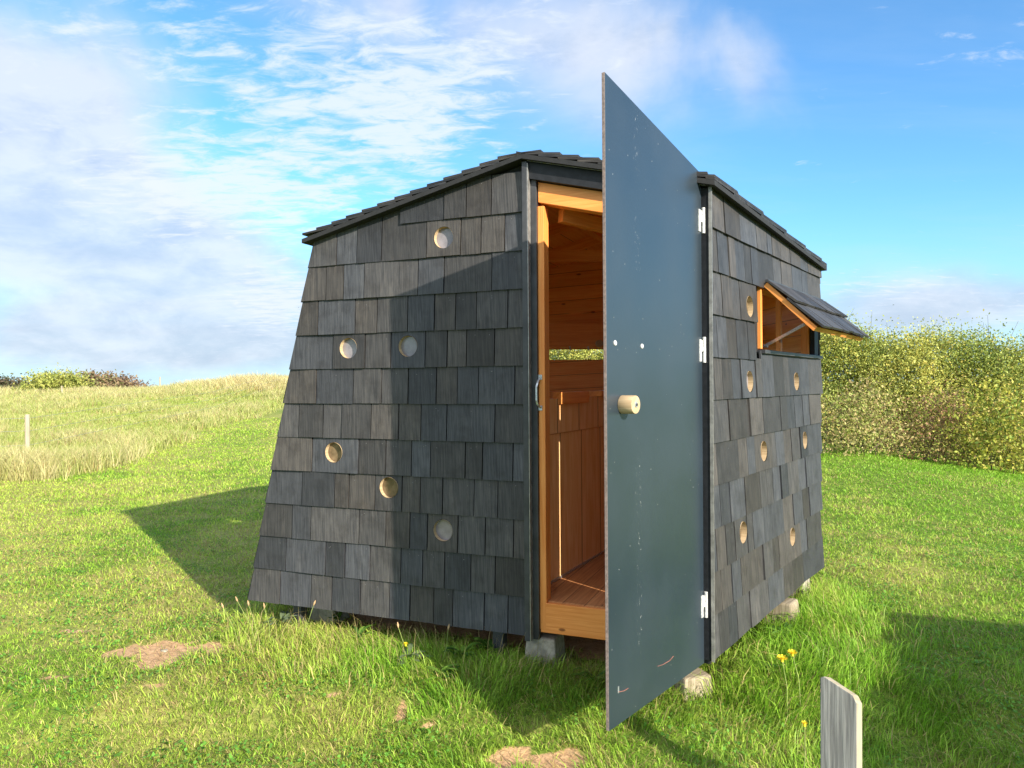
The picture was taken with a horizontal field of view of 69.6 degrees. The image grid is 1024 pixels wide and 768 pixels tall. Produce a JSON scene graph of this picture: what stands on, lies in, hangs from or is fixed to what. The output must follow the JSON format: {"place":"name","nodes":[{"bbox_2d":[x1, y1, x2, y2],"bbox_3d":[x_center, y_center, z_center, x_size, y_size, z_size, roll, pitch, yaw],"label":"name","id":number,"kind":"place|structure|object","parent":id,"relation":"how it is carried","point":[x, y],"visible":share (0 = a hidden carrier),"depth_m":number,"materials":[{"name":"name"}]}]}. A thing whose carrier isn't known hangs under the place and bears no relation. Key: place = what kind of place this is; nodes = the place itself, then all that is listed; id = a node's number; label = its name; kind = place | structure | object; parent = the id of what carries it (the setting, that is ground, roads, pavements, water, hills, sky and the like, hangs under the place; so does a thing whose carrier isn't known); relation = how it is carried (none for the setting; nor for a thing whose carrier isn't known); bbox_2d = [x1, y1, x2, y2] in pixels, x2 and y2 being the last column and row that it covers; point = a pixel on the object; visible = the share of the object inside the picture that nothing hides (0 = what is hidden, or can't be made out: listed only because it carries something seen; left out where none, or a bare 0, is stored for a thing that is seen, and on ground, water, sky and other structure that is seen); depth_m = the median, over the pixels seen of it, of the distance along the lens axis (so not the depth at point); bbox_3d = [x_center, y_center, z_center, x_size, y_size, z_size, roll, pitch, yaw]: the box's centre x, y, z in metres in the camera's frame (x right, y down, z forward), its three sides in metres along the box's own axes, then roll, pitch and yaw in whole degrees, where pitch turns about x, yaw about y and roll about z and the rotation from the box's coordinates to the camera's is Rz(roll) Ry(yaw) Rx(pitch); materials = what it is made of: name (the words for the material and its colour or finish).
{"place":"outdoors","nodes":[
{"label":"outdoors","id":0,"kind":"place"},
{"bbox_2d":[0,372,288,481],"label":"meadow grass","id":1,"kind":"structure","parent":0,"point":[106,446],"depth_m":22.66,"materials":[{"name":"green plant"}]},
{"bbox_2d":[0,381,1023,767],"bbox_3d":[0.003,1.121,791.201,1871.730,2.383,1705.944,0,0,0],"label":"ground","id":2,"kind":"structure","parent":0,"point":[544,759],"depth_m":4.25,"materials":[{"name":"green plant"}]},
{"bbox_2d":[0,372,40,387],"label":"hedge","id":3,"kind":"object","parent":2,"relation":"on","point":[7,380],"visible":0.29,"depth_m":61.54,"materials":[{"name":"green plant"}]},
{"bbox_2d":[25,414,29,452],"bbox_3d":[-9.208,1.143,13.984,0.086,1.130,0.088,0,0,0],"label":"fence post","id":4,"kind":"object","parent":2,"relation":"on","point":[27,428],"visible":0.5,"depth_m":13.95,"materials":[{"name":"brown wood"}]},
{"bbox_2d":[7,374,277,445],"bbox_3d":[-10.645,0.371,22.611,5.379,1.699,26.283,0,0,8],"label":"wire fence","id":5,"kind":"object","parent":4,"relation":"attached to","point":[118,415],"visible":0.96,"depth_m":17.24,"materials":[{"name":"grey metal"}]},
{"bbox_2d":[9,362,102,391],"bbox_3d":[-24.821,-0.235,40.020,4.144,1.910,4.441,0,0,44],"label":"bush","id":6,"kind":"object","parent":2,"relation":"on","point":[55,380],"visible":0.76,"depth_m":39.41,"materials":[{"name":"green plant"}]},
{"bbox_2d":[59,368,137,389],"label":"bramble bush","id":7,"kind":"object","parent":2,"relation":"on","point":[102,379],"visible":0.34,"depth_m":41.69,"materials":[{"name":"green plant"}]},
{"bbox_2d":[107,372,156,387],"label":"bramble bush","id":8,"kind":"object","parent":2,"relation":"on","point":[138,383],"visible":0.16,"depth_m":42.99,"materials":[{"name":"brown plant"}]},
{"bbox_2d":[221,603,238,645],"bbox_3d":[-1.568,1.366,4.111,0.105,0.296,0.011,0,0,-13],"label":"plantain stalk","id":9,"kind":"object","parent":2,"relation":"on","point":[229,619],"visible":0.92,"depth_m":4.11,"materials":[{"name":"green plant"}]},
{"bbox_2d":[235,596,256,645],"bbox_3d":[-1.498,1.355,4.161,0.125,0.317,0.011,0,0,-11],"label":"plantain stalk","id":10,"kind":"object","parent":2,"relation":"on","point":[246,617],"visible":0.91,"depth_m":4.16,"materials":[{"name":"green plant"}]},
{"bbox_2d":[262,611,297,625],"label":"leafy weed","id":11,"kind":"object","parent":2,"relation":"on","point":[283,616],"visible":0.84,"depth_m":4.53,"materials":[{"name":"green plant"}]},
{"bbox_2d":[325,611,341,620],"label":"leafy weed","id":12,"kind":"object","parent":2,"relation":"on","point":[339,614],"visible":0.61,"depth_m":4.58,"materials":[{"name":"green plant"}]},
{"bbox_2d":[345,625,373,640],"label":"leafy weed","id":13,"kind":"object","parent":2,"relation":"on","point":[362,629],"visible":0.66,"depth_m":4.23,"materials":[{"name":"green plant"}]},
{"bbox_2d":[397,643,432,665],"bbox_3d":[-0.508,1.441,3.893,0.174,0.076,0.229,0,0,0],"label":"leafy weed","id":14,"kind":"object","parent":2,"relation":"on","point":[410,645],"visible":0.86,"depth_m":3.90,"materials":[{"name":"green plant"}]},
{"bbox_2d":[425,664,460,679],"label":"leafy weed","id":15,"kind":"object","parent":2,"relation":"on","point":[443,669],"visible":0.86,"depth_m":3.70,"materials":[{"name":"green plant"}]},
{"bbox_2d":[443,642,480,657],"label":"leafy weed","id":16,"kind":"object","parent":2,"relation":"on","point":[467,647],"visible":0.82,"depth_m":3.95,"materials":[{"name":"green plant"}]},
{"bbox_2d":[472,637,498,652],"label":"leafy weed","id":17,"kind":"object","parent":2,"relation":"on","point":[485,643],"visible":0.7,"depth_m":4.00,"materials":[{"name":"green plant"}]},
{"bbox_2d":[0,571,1023,767],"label":"long grass","id":18,"kind":"structure","parent":2,"relation":"on","point":[823,599],"depth_m":3.66,"materials":[{"name":"green plant"}]},
{"bbox_2d":[0,526,1023,767],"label":"clover","id":19,"kind":"object","parent":2,"relation":"on","point":[20,677],"visible":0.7,"depth_m":3.69,"materials":[{"name":"green plant"}]},
{"bbox_2d":[247,72,869,730],"bbox_3d":[0.436,0.186,5.307,3.641,2.822,3.872,0,0,41],"label":"wooden hut","id":20,"kind":"object","parent":2,"relation":"on","point":[455,446],"visible":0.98,"depth_m":3.97,"materials":[{"name":"black wood"}]},
{"bbox_2d":[602,72,707,730],"bbox_3d":[0.660,0.066,3.149,0.082,2.528,0.884,0,0,39],"label":"door","id":21,"kind":"structure","parent":20,"relation":"in","point":[654,346],"depth_m":3.09,"materials":[{"name":"grey wood"}]},
{"bbox_2d":[757,287,808,353],"bbox_3d":[1.727,-0.387,4.680,0.085,0.370,1.221,0,0,36],"label":"window frame","id":22,"kind":"structure","parent":20,"relation":"in","point":[760,291],"depth_m":4.65,"materials":[{"name":"brown wood"}]},
{"bbox_2d":[569,667,605,682],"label":"leafy weed","id":23,"kind":"object","parent":2,"relation":"on","point":[588,675],"visible":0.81,"depth_m":3.62,"materials":[{"name":"green plant"}]},
{"bbox_2d":[748,661,780,679],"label":"leafy weed","id":24,"kind":"object","parent":2,"relation":"on","point":[766,668],"visible":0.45,"depth_m":3.75,"materials":[{"name":"green plant"}]},
{"bbox_2d":[776,654,787,715],"bbox_3d":[1.234,1.390,3.350,0.057,0.307,0.050,0,0,0],"label":"yellow flower","id":25,"kind":"object","parent":2,"relation":"on","point":[781,657],"visible":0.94,"depth_m":3.36,"materials":[{"name":"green plant"}]},
{"bbox_2d":[761,622,809,641],"bbox_3d":[1.568,1.437,4.223,0.280,0.095,0.242,0,0,-12],"label":"leafy weed","id":26,"kind":"object","parent":2,"relation":"on","point":[780,628],"visible":0.54,"depth_m":4.24,"materials":[{"name":"green plant"}]},
{"bbox_2d":[549,307,1023,469],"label":"hedge","id":27,"kind":"object","parent":2,"relation":"on","point":[893,360],"visible":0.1,"depth_m":14.76,"materials":[{"name":"green plant"}]},
{"bbox_2d":[788,649,800,705],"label":"yellow flower","id":28,"kind":"object","parent":2,"relation":"on","point":[791,651],"visible":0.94,"depth_m":3.41,"materials":[{"name":"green plant"}]},
{"bbox_2d":[801,721,806,767],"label":"yellow flower","id":29,"kind":"object","parent":2,"relation":"on","point":[804,723],"visible":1,"depth_m":2.75,"materials":[{"name":"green plant"}]},
{"bbox_2d":[821,417,844,443],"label":"nettle clump","id":30,"kind":"object","parent":2,"relation":"on","point":[831,433],"visible":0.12,"depth_m":15.52,"materials":[{"name":"green plant"}]},
{"bbox_2d":[820,677,861,767],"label":"wooden post","id":31,"kind":"object","parent":2,"relation":"on","point":[841,723],"visible":1,"depth_m":2.55,"materials":[{"name":"grey wood"}]},
{"bbox_2d":[821,365,935,461],"bbox_3d":[5.778,0.481,12.633,2.490,1.634,2.002,0,0,-25],"label":"bramble bush","id":32,"kind":"object","parent":2,"relation":"on","point":[849,406],"visible":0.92,"depth_m":12.52,"materials":[{"name":"green plant"}]},
{"bbox_2d":[870,378,995,466],"bbox_3d":[7.322,0.635,12.717,2.243,1.627,1.718,0,0,0],"label":"bramble bush","id":33,"kind":"object","parent":2,"relation":"on","point":[940,410],"visible":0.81,"depth_m":12.70,"materials":[{"name":"green plant"}]},
{"bbox_2d":[935,365,1023,473],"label":"hedge shrub","id":34,"kind":"object","parent":2,"relation":"on","point":[980,440],"visible":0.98,"depth_m":12.10,"materials":[{"name":"green plant"}]},
{"bbox_2d":[0,0,1023,386],"label":"sky","id":35,"kind":"structure","parent":0,"point":[165,165],"materials":[{"name":"blue"}]}
]}

